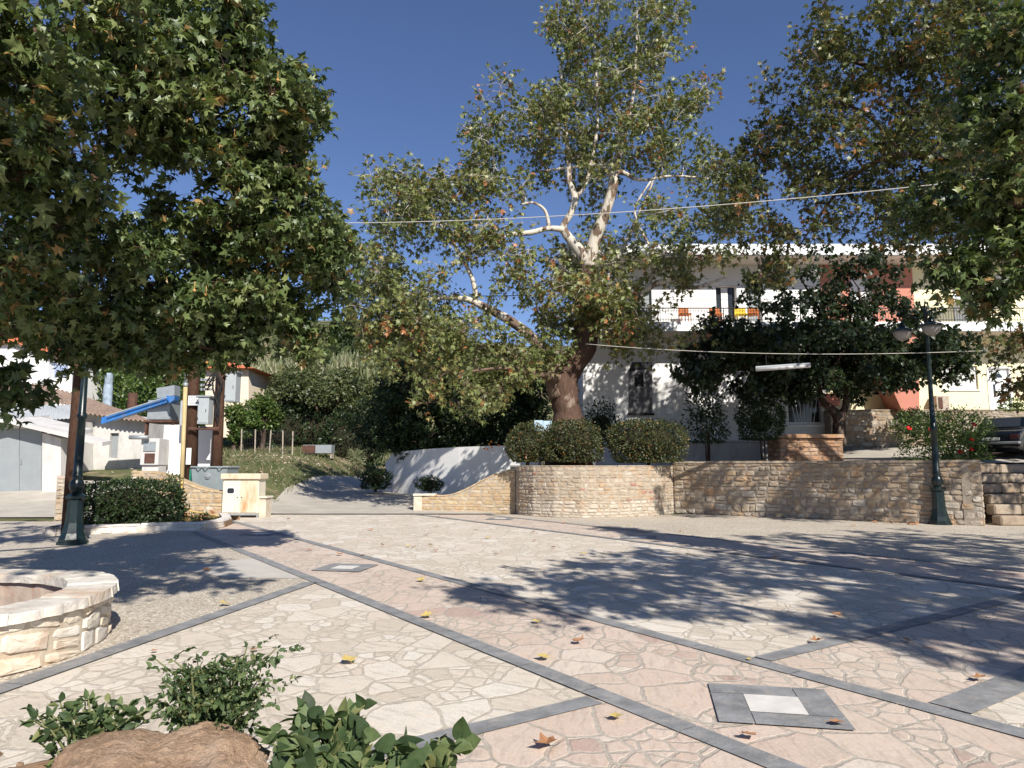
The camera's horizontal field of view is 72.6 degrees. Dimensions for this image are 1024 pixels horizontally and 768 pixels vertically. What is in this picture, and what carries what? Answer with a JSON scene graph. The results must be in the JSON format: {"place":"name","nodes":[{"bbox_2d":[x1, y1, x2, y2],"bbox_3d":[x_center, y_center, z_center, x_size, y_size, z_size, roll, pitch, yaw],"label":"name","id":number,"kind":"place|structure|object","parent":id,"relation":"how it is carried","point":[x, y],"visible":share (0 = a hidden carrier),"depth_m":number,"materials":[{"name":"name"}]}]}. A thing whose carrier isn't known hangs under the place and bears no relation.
{"place":"outdoors","nodes":[
{"label":"outdoors","id":0,"kind":"place"},
{"bbox_2d":[0,480,274,516],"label":"side street","id":1,"kind":"structure","parent":0,"point":[27,504],"depth_m":24.97,"materials":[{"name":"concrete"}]},
{"bbox_2d":[189,466,239,489],"bbox_3d":[-10.390,3.635,24.303,1.340,1.530,1.175,0,-7,0],"label":"dumpster","id":2,"kind":"object","parent":1,"relation":"on","point":[208,476],"visible":0.49,"depth_m":23.92,"materials":[{"name":"grey metal"}]},
{"bbox_2d":[220,473,267,517],"bbox_3d":[-8.665,3.597,22.549,1.273,1.396,0.760,0,-7,0],"label":"electric cabinet","id":3,"kind":"object","parent":1,"relation":"on","point":[242,492],"visible":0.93,"depth_m":22.24,"materials":[{"name":"beige metal"}]},
{"bbox_2d":[0,521,310,683],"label":"gravel paving","id":4,"kind":"structure","parent":0,"point":[155,592],"depth_m":10.93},
{"bbox_2d":[0,569,118,677],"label":"round well","id":5,"kind":"object","parent":4,"relation":"on","point":[47,617],"visible":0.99,"depth_m":5.96,"materials":[{"name":"stone"}]},
{"bbox_2d":[56,266,98,545],"bbox_3d":[-9.155,0.123,14.760,1.704,6.450,1.560,0,-7,0],"label":"street lamp","id":6,"kind":"object","parent":4,"relation":"on","point":[73,532],"visible":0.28,"depth_m":14.59,"materials":[{"name":"green metal"}]},
{"bbox_2d":[60,144,103,534],"bbox_3d":[-10.291,-1.175,16.756,0.334,9.500,0.324,0,-7,0],"label":"wooden pole","id":7,"kind":"object","parent":4,"relation":"on","point":[75,397],"visible":0.17,"depth_m":16.33,"materials":[{"name":"black wood"}]},
{"bbox_2d":[45,513,230,535],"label":"bed kerb","id":8,"kind":"structure","parent":4,"relation":"on","point":[54,530],"depth_m":17.31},
{"bbox_2d":[95,515,239,526],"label":"bed soil","id":9,"kind":"structure","parent":8,"relation":"in","point":[230,522],"depth_m":19.64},
{"bbox_2d":[82,476,193,524],"bbox_3d":[-9.839,3.101,18.050,3.014,1.490,2.111,0,-7,0],"label":"hedge bush","id":10,"kind":"object","parent":9,"relation":"on","point":[133,501],"visible":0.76,"depth_m":17.56,"materials":[{"name":"green plant"}]},
{"bbox_2d":[179,351,219,516],"bbox_3d":[-8.319,1.423,19.528,0.936,4.662,1.700,-2,-7,20],"label":"conduit pipe","id":11,"kind":"object","parent":9,"relation":"on","point":[183,431],"visible":0.67,"depth_m":18.93,"materials":[{"name":"yellow paint"}]},
{"bbox_2d":[182,510,216,521],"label":"shrub","id":12,"kind":"object","parent":9,"relation":"on","point":[194,519],"visible":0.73,"depth_m":18.45,"materials":[{"name":"green plant"}]},
{"bbox_2d":[0,582,314,692],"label":"slate band","id":13,"kind":"object","parent":4,"relation":"on","point":[46,672],"visible":1,"depth_m":6.31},
{"bbox_2d":[0,0,374,430],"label":"plane tree","id":14,"kind":"object","parent":4,"relation":"on","point":[162,87],"visible":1,"depth_m":8.93,"materials":[{"name":"green plant"}]},
{"bbox_2d":[170,558,299,577],"bbox_3d":[-4.371,2.882,10.757,1.383,0.001,2.650,5,-8,-35],"label":"concrete patch","id":15,"kind":"object","parent":4,"relation":"on","point":[248,568],"visible":1,"depth_m":10.90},
{"bbox_2d":[0,318,688,521],"bbox_3d":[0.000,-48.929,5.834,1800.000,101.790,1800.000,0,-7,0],"label":"ground","id":16,"kind":"structure","parent":0,"point":[120,474],"depth_m":35.29,"materials":[{"name":"green plant"}]},
{"bbox_2d":[0,415,111,491],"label":"garage","id":17,"kind":"structure","parent":16,"relation":"on","point":[33,457],"depth_m":26.95,"materials":[{"name":"grey paint"}]},
{"bbox_2d":[0,428,19,491],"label":"door","id":18,"kind":"structure","parent":17,"relation":"in","point":[9,439],"depth_m":26.99,"materials":[{"name":"grey paint"}]},
{"bbox_2d":[20,428,41,490],"bbox_3d":[-18.616,3.063,26.958,1.067,2.705,0.137,0,-7,0],"label":"door","id":19,"kind":"structure","parent":17,"relation":"in","point":[30,439],"depth_m":26.99,"materials":[{"name":"grey paint"}]},
{"bbox_2d":[0,338,118,419],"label":"white house","id":20,"kind":"structure","parent":16,"relation":"on","point":[44,369],"depth_m":40.53,"materials":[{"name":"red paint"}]},
{"bbox_2d":[54,476,82,521],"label":"stone pier","id":21,"kind":"structure","parent":16,"relation":"on","point":[59,498],"depth_m":20.93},
{"bbox_2d":[0,383,178,470],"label":"old house","id":22,"kind":"structure","parent":16,"relation":"on","point":[122,451],"depth_m":30.89,"materials":[{"name":"grey paint"}]},
{"bbox_2d":[102,373,112,405],"bbox_3d":[-20.967,0.420,36.205,0.440,2.000,0.440,0,-7,0],"label":"chimney","id":23,"kind":"object","parent":22,"relation":"on","point":[108,391],"visible":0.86,"depth_m":36.07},
{"bbox_2d":[91,363,144,416],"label":"orange tree","id":24,"kind":"object","parent":16,"relation":"on","point":[117,377],"visible":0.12,"depth_m":43.09,"materials":[{"name":"green plant"}]},
{"bbox_2d":[128,435,169,472],"bbox_3d":[-13.822,2.854,26.509,1.021,1.766,1.080,0,-7,0],"label":"old machine","id":25,"kind":"object","parent":16,"relation":"on","point":[154,456],"visible":0.88,"depth_m":26.30,"materials":[{"name":"white metal"}]},
{"bbox_2d":[114,367,187,416],"bbox_3d":[-20.408,1.086,40.165,4.936,6.931,4.230,-7,-10,44],"label":"orange tree","id":26,"kind":"object","parent":16,"relation":"on","point":[146,393],"visible":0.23,"depth_m":38.67,"materials":[{"name":"green plant"}]},
{"bbox_2d":[143,400,180,434],"bbox_3d":[-14.240,2.371,28.570,1.162,3.360,1.300,0,-7,0],"label":"hopper","id":27,"kind":"object","parent":16,"relation":"on","point":[169,413],"visible":0.58,"depth_m":28.27,"materials":[{"name":"grey metal"}]},
{"bbox_2d":[101,396,179,423],"bbox_3d":[-15.133,1.058,28.311,3.673,1.083,0.483,-2,-7,15],"label":"blue chute","id":28,"kind":"object","parent":27,"relation":"attached to","point":[125,413],"visible":1,"depth_m":28.23,"materials":[{"name":"paint"}]},
{"bbox_2d":[156,385,179,398],"bbox_3d":[-14.045,0.343,28.510,0.751,0.543,0.500,0,-7,0],"label":"metal hood","id":29,"kind":"object","parent":28,"relation":"on","point":[173,390],"visible":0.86,"depth_m":28.27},
{"bbox_2d":[205,363,275,440],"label":"cream house","id":30,"kind":"structure","parent":16,"relation":"on","point":[253,380],"depth_m":46.43,"materials":[{"name":"beige paint"}]},
{"bbox_2d":[224,402,263,449],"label":"fruit tree","id":31,"kind":"object","parent":16,"relation":"on","point":[248,421],"visible":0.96,"depth_m":42.55,"materials":[{"name":"green plant"}]},
{"bbox_2d":[243,391,284,448],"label":"fruit tree","id":32,"kind":"object","parent":16,"relation":"on","point":[260,403],"visible":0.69,"depth_m":44.80,"materials":[{"name":"green plant"}]},
{"bbox_2d":[240,429,293,454],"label":"wire fence","id":33,"kind":"object","parent":16,"relation":"on","point":[269,444],"visible":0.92,"depth_m":40.86,"materials":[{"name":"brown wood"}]},
{"bbox_2d":[259,364,303,413],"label":"olive tree","id":34,"kind":"object","parent":16,"relation":"on","point":[276,391],"visible":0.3,"depth_m":48.03,"materials":[{"name":"green plant"}]},
{"bbox_2d":[123,318,460,413],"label":"hillside scrub","id":35,"kind":"object","parent":16,"relation":"on","point":[275,337],"visible":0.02,"depth_m":103.00,"materials":[{"name":"green plant"}]},
{"bbox_2d":[222,444,378,501],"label":"grass","id":36,"kind":"structure","parent":16,"relation":"on","point":[236,455],"depth_m":37.71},
{"bbox_2d":[163,425,212,474],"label":"substation wall","id":37,"kind":"structure","parent":36,"relation":"on","point":[172,433],"depth_m":27.38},
{"bbox_2d":[179,359,242,479],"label":"utility poles","id":38,"kind":"object","parent":36,"relation":"on","point":[200,408],"visible":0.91,"depth_m":26.31,"materials":[{"name":"brown wood"}]},
{"bbox_2d":[197,399,207,422],"bbox_3d":[-11.513,0.989,25.949,0.344,0.895,0.027,0,-7,0],"label":"box door","id":39,"kind":"structure","parent":38,"relation":"in","point":[202,412],"depth_m":25.95,"materials":[{"name":"white metal"}]},
{"bbox_2d":[225,374,234,399],"bbox_3d":[-10.665,0.118,26.355,0.351,0.996,0.027,0,-7,0],"label":"box door","id":40,"kind":"structure","parent":38,"relation":"in","point":[230,380],"depth_m":26.36,"materials":[{"name":"white metal"}]},
{"bbox_2d":[302,445,334,458],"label":"crate","id":41,"kind":"object","parent":36,"relation":"on","point":[320,449],"visible":0.85,"depth_m":41.44,"materials":[{"name":"metal"}]},
{"bbox_2d":[203,347,398,386],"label":"reeds","id":42,"kind":"object","parent":16,"relation":"on","point":[265,366],"visible":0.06,"depth_m":67.88,"materials":[{"name":"green plant"}]},
{"bbox_2d":[244,401,361,448],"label":"shrub","id":43,"kind":"object","parent":16,"relation":"on","point":[304,427],"visible":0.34,"depth_m":45.67,"materials":[{"name":"green plant"}]},
{"bbox_2d":[279,362,366,421],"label":"olive tree","id":44,"kind":"object","parent":16,"relation":"on","point":[312,392],"visible":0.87,"depth_m":46.21,"materials":[{"name":"green plant"}]},
{"bbox_2d":[328,308,344,355],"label":"cypress tree","id":45,"kind":"object","parent":16,"relation":"on","point":[335,332],"visible":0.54,"depth_m":82.93,"materials":[{"name":"green plant"}]},
{"bbox_2d":[342,294,357,355],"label":"cypress tree","id":46,"kind":"object","parent":16,"relation":"on","point":[349,339],"visible":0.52,"depth_m":83.87,"materials":[{"name":"green plant"}]},
{"bbox_2d":[343,448,367,475],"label":"dry bush","id":47,"kind":"object","parent":16,"relation":"on","point":[354,463],"visible":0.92,"depth_m":41.65,"materials":[{"name":"green plant"}]},
{"bbox_2d":[332,375,379,423],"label":"olive tree","id":48,"kind":"object","parent":16,"relation":"on","point":[365,389],"visible":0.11,"depth_m":49.24,"materials":[{"name":"green plant"}]},
{"bbox_2d":[316,409,399,466],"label":"shrub","id":49,"kind":"object","parent":16,"relation":"on","point":[340,439],"visible":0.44,"depth_m":44.25,"materials":[{"name":"green plant"}]},
{"bbox_2d":[339,347,553,462],"bbox_3d":[-3.686,1.674,32.764,12.458,7.043,5.574,-4,-8,30],"label":"orange tree","id":50,"kind":"object","parent":16,"relation":"on","point":[392,416],"visible":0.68,"depth_m":31.68,"materials":[{"name":"green plant"}]},
{"bbox_2d":[385,446,541,495],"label":"white wall","id":51,"kind":"structure","parent":16,"relation":"on","point":[455,469],"depth_m":29.94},
{"bbox_2d":[413,469,515,513],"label":"stone wall","id":52,"kind":"structure","parent":16,"relation":"on","point":[495,492],"depth_m":24.45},
{"bbox_2d":[271,476,496,513],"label":"road","id":53,"kind":"structure","parent":0,"point":[331,495],"depth_m":28.35,"materials":[{"name":"asphalt"}]},
{"bbox_2d":[356,467,394,491],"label":"shrub","id":54,"kind":"object","parent":53,"relation":"on","point":[373,480],"visible":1,"depth_m":30.94,"materials":[{"name":"green plant"}]},
{"bbox_2d":[413,474,444,492],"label":"shrub","id":55,"kind":"object","parent":53,"relation":"on","point":[430,484],"visible":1,"depth_m":28.05,"materials":[{"name":"green plant"}]},
{"bbox_2d":[0,515,1023,767],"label":"plaza paving","id":56,"kind":"structure","parent":0,"point":[414,679],"depth_m":7.36,"materials":[{"name":"stone"}]},
{"bbox_2d":[12,760,269,767],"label":"foreground soil","id":57,"kind":"structure","parent":56,"relation":"on","point":[39,764],"depth_m":2.93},
{"bbox_2d":[19,689,161,759],"bbox_3d":[-1.862,1.599,3.117,0.577,0.433,0.439,0,-7,0],"label":"leafy plant","id":58,"kind":"object","parent":57,"relation":"on","point":[97,719],"visible":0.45,"depth_m":3.07,"materials":[{"name":"green plant"}]},
{"bbox_2d":[50,720,269,767],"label":"boulder","id":59,"kind":"object","parent":57,"relation":"on","point":[206,744],"visible":1,"depth_m":2.81,"materials":[{"name":"stone"}]},
{"bbox_2d":[137,634,304,742],"bbox_3d":[-1.351,1.522,3.206,0.662,0.604,0.622,0,-7,0],"label":"feathery plant","id":60,"kind":"object","parent":57,"relation":"on","point":[232,700],"visible":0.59,"depth_m":3.14,"materials":[{"name":"green plant"}]},
{"bbox_2d":[253,690,380,767],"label":"broad leaf plant","id":61,"kind":"object","parent":57,"relation":"on","point":[313,725],"visible":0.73,"depth_m":2.99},
{"bbox_2d":[293,727,442,767],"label":"broad leaf plant","id":62,"kind":"object","parent":57,"relation":"on","point":[358,757],"visible":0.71,"depth_m":2.86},
{"bbox_2d":[374,717,480,767],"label":"broad leaf plant","id":63,"kind":"object","parent":57,"relation":"on","point":[445,750],"visible":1,"depth_m":2.83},
{"bbox_2d":[131,471,272,516],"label":"sloping stone wall","id":64,"kind":"structure","parent":56,"relation":"on","point":[201,498],"depth_m":22.63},
{"bbox_2d":[385,699,766,767],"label":"pink paving strip","id":65,"kind":"object","parent":56,"relation":"attached to","point":[596,736],"visible":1,"depth_m":4.00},
{"bbox_2d":[371,696,601,756],"bbox_3d":[-3.114,1.873,2.329,8.879,0.001,0.175,5,-8,-34],"label":"slate band","id":66,"kind":"object","parent":65,"relation":"on","point":[487,725],"visible":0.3,"depth_m":4.45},
{"bbox_2d":[192,523,1023,767],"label":"pink paving strip","id":67,"kind":"object","parent":56,"relation":"attached to","point":[670,678],"visible":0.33,"depth_m":5.47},
{"bbox_2d":[313,563,378,571],"bbox_3d":[-2.646,2.913,11.094,0.800,0.002,0.800,-1,-7,11],"label":"paving inlay","id":68,"kind":"object","parent":67,"relation":"on","point":[341,567],"visible":1,"depth_m":11.06,"materials":[{"name":"stone"}]},
{"bbox_2d":[191,532,806,767],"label":"slate band","id":69,"kind":"object","parent":67,"relation":"on","point":[746,751],"visible":1,"depth_m":5.12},
{"bbox_2d":[708,683,855,729],"bbox_3d":[1.765,2.149,4.686,0.800,0.002,0.800,-1,-7,11],"label":"paving inlay","id":70,"kind":"object","parent":67,"relation":"on","point":[730,706],"visible":1,"depth_m":4.64,"materials":[{"name":"stone"}]},
{"bbox_2d":[233,520,1023,737],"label":"slate band","id":71,"kind":"object","parent":56,"relation":"on","point":[972,719],"visible":0.96,"depth_m":5.79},
{"bbox_2d":[430,515,1023,587],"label":"pink paving strip","id":72,"kind":"object","parent":56,"relation":"attached to","point":[978,574],"visible":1,"depth_m":12.81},
{"bbox_2d":[417,514,1023,589],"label":"slate band","id":73,"kind":"object","parent":72,"relation":"on","point":[764,556],"visible":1,"depth_m":12.05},
{"bbox_2d":[490,515,1023,571],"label":"slate band","id":74,"kind":"object","parent":72,"relation":"on","point":[790,546],"visible":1,"depth_m":13.69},
{"bbox_2d":[763,599,1023,708],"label":"pink paving strip","id":75,"kind":"object","parent":56,"relation":"on","point":[932,660],"visible":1,"depth_m":5.91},
{"bbox_2d":[755,593,1023,660],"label":"slate band","id":76,"kind":"object","parent":75,"relation":"on","point":[800,649],"visible":1,"depth_m":6.81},
{"bbox_2d":[930,666,1023,712],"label":"slate band","id":77,"kind":"object","parent":75,"relation":"on","point":[981,695],"visible":1,"depth_m":4.92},
{"bbox_2d":[883,0,1023,339],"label":"plane tree","id":78,"kind":"object","parent":56,"relation":"on","point":[998,227],"visible":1,"depth_m":9.72,"materials":[{"name":"green plant"}]},
{"bbox_2d":[0,0,1023,345],"label":"sky","id":79,"kind":"structure","parent":0,"point":[404,72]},
{"bbox_2d":[355,178,988,222],"bbox_3d":[1.879,-3.799,14.552,15.718,1.264,0.016,-3,-7,22],"label":"overhead cable","id":80,"kind":"object","parent":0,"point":[654,209],"visible":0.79,"depth_m":14.06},
{"bbox_2d":[497,515,1023,569],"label":"gravel paving","id":81,"kind":"structure","parent":0,"point":[973,545],"depth_m":16.61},
{"bbox_2d":[510,465,674,517],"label":"curved planter wall","id":82,"kind":"structure","parent":81,"relation":"on","point":[581,491],"depth_m":22.52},
{"bbox_2d":[673,460,984,525],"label":"stone retaining wall","id":83,"kind":"structure","parent":81,"relation":"on","point":[885,490],"depth_m":21.33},
{"bbox_2d":[683,0,1023,404],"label":"plane tree","id":84,"kind":"object","parent":81,"relation":"on","point":[938,42],"visible":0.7,"depth_m":19.08,"materials":[{"name":"green plant"}]},
{"bbox_2d":[589,344,1003,353],"bbox_3d":[7.955,-1.120,20.779,11.731,0.872,0.018,-2,-7,20],"label":"overhead cable","id":85,"kind":"object","parent":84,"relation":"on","point":[785,353],"visible":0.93,"depth_m":20.85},
{"bbox_2d":[755,353,810,370],"bbox_3d":[8.015,-0.657,20.673,1.532,0.527,0.110,-1,-7,11],"label":"tube light","id":86,"kind":"object","parent":85,"relation":"hanging from","point":[782,366],"visible":1,"depth_m":20.62,"materials":[{"name":"white plastic"}]},
{"bbox_2d":[890,300,952,524],"bbox_3d":[11.765,0.724,19.793,1.033,6.450,1.502,3,-7,-25],"label":"street lamp","id":87,"kind":"object","parent":81,"relation":"on","point":[930,326],"visible":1,"depth_m":19.66,"materials":[{"name":"green metal"}]},
{"bbox_2d":[981,464,1023,525],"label":"stone steps","id":88,"kind":"structure","parent":81,"relation":"on","point":[1005,507],"depth_m":20.23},
{"bbox_2d":[735,445,1023,463],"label":"terrace road","id":89,"kind":"structure","parent":0,"point":[889,453],"depth_m":25.20,"materials":[{"name":"asphalt"}]},
{"bbox_2d":[732,395,787,460],"bbox_3d":[9.260,1.660,25.840,1.998,2.512,1.792,0,-7,0],"label":"shrub","id":90,"kind":"object","parent":89,"relation":"on","point":[759,421],"visible":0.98,"depth_m":25.64,"materials":[{"name":"green plant"}]},
{"bbox_2d":[767,434,844,460],"bbox_3d":[10.900,2.712,26.100,2.656,1.596,1.924,0,-7,0],"label":"tree planter","id":91,"kind":"object","parent":89,"relation":"on","point":[807,447],"visible":0.71,"depth_m":25.34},
{"bbox_2d":[669,238,990,445],"bbox_3d":[11.595,-1.649,26.184,11.876,7.876,5.400,0,-7,0],"label":"mulberry tree","id":92,"kind":"object","parent":91,"relation":"in","point":[851,366],"visible":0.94,"depth_m":25.37,"materials":[{"name":"green plant"}]},
{"bbox_2d":[892,406,929,437],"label":"shrub","id":93,"kind":"object","parent":89,"relation":"on","point":[912,416],"visible":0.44,"depth_m":28.33,"materials":[{"name":"green plant"}]},
{"bbox_2d":[963,416,1023,455],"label":"parked car","id":94,"kind":"object","parent":89,"relation":"on","point":[1009,436],"visible":0.56,"depth_m":22.18,"materials":[{"name":"black paint"}]},
{"bbox_2d":[995,397,1023,412],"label":"shrub","id":95,"kind":"object","parent":89,"relation":"on","point":[1017,405],"visible":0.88,"depth_m":27.50,"materials":[{"name":"green plant"}]},
{"bbox_2d":[982,473,1023,519],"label":"terrace ground","id":96,"kind":"structure","parent":0,"point":[988,517],"depth_m":21.29,"materials":[{"name":"brown soil"}]},
{"bbox_2d":[502,420,551,465],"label":"round bush","id":97,"kind":"object","parent":96,"relation":"on","point":[526,443],"visible":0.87,"depth_m":23.66,"materials":[{"name":"green plant"}]},
{"bbox_2d":[338,0,770,465],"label":"plane tree","id":98,"kind":"object","parent":96,"relation":"on","point":[594,303],"visible":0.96,"depth_m":25.36,"materials":[{"name":"green plant"}]},
{"bbox_2d":[542,417,604,464],"bbox_3d":[2.052,2.010,23.883,2.241,1.787,1.921,0,-7,0],"label":"round bush","id":99,"kind":"object","parent":96,"relation":"on","point":[572,444],"visible":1,"depth_m":23.37,"materials":[{"name":"green plant"}]},
{"bbox_2d":[581,395,624,452],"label":"shrub","id":100,"kind":"object","parent":96,"relation":"on","point":[602,420],"visible":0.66,"depth_m":26.36,"materials":[{"name":"green plant"}]},
{"bbox_2d":[603,413,691,465],"bbox_3d":[4.593,1.973,23.858,3.091,1.931,2.236,0,-7,0],"label":"round bush","id":101,"kind":"object","parent":96,"relation":"on","point":[640,440],"visible":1,"depth_m":23.30,"materials":[{"name":"green plant"}]},
{"bbox_2d":[680,380,731,463],"bbox_3d":[7.214,1.452,26.140,2.003,3.511,1.797,0,-7,0],"label":"shrub","id":102,"kind":"object","parent":96,"relation":"on","point":[700,414],"visible":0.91,"depth_m":26.11,"materials":[{"name":"green plant"}]},
{"bbox_2d":[672,440,767,465],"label":"garden wall","id":103,"kind":"structure","parent":96,"relation":"on","point":[737,450],"depth_m":28.27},
{"bbox_2d":[553,244,1023,465],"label":"house","id":104,"kind":"structure","parent":96,"relation":"on","point":[631,390],"depth_m":30.21,"materials":[{"name":"paint"}]},
{"bbox_2d":[716,288,733,320],"bbox_3d":[9.400,-3.347,30.808,0.844,1.849,0.090,0,-7,0],"label":"door","id":105,"kind":"structure","parent":104,"relation":"in","point":[724,296],"depth_m":30.84,"materials":[{"name":"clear glass"}]},
{"bbox_2d":[736,287,759,321],"bbox_3d":[10.402,-3.356,30.693,1.081,1.839,0.280,0,-7,0],"label":"door","id":106,"kind":"structure","parent":104,"relation":"in","point":[753,318],"depth_m":30.66,"materials":[{"name":"grey paint"}]},
{"bbox_2d":[786,394,824,426],"bbox_3d":[12.623,1.146,30.146,1.665,1.461,0.380,0,-7,0],"label":"basement window","id":107,"kind":"structure","parent":104,"relation":"in","point":[804,415],"depth_m":30.25,"materials":[{"name":"grey glass"}]},
{"bbox_2d":[941,366,980,390],"bbox_3d":[19.407,-0.228,30.285,1.708,1.096,0.190,0,-7,0],"label":"window","id":108,"kind":"structure","parent":104,"relation":"in","point":[965,385],"depth_m":30.30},
{"bbox_2d":[986,367,1012,408],"bbox_3d":[21.100,0.219,30.232,1.027,1.911,0.150,0,-7,0],"label":"door","id":109,"kind":"structure","parent":104,"relation":"in","point":[1004,372],"depth_m":30.27,"materials":[{"name":"white paint"}]},
{"bbox_2d":[824,409,1023,463],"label":"rubble wall","id":110,"kind":"structure","parent":96,"relation":"on","point":[866,428],"depth_m":29.21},
{"bbox_2d":[934,396,949,408],"bbox_3d":[18.270,0.823,29.779,0.544,0.614,0.465,0,-7,0],"label":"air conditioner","id":111,"kind":"object","parent":110,"relation":"on","point":[940,402],"depth_m":29.57,"materials":[{"name":"beige metal"}]},
{"bbox_2d":[886,404,999,460],"bbox_3d":[13.830,1.672,22.309,3.445,2.072,2.368,0,-7,0],"label":"rose bush","id":112,"kind":"object","parent":96,"relation":"on","point":[942,435],"visible":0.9,"depth_m":22.07,"materials":[{"name":"green plant"}]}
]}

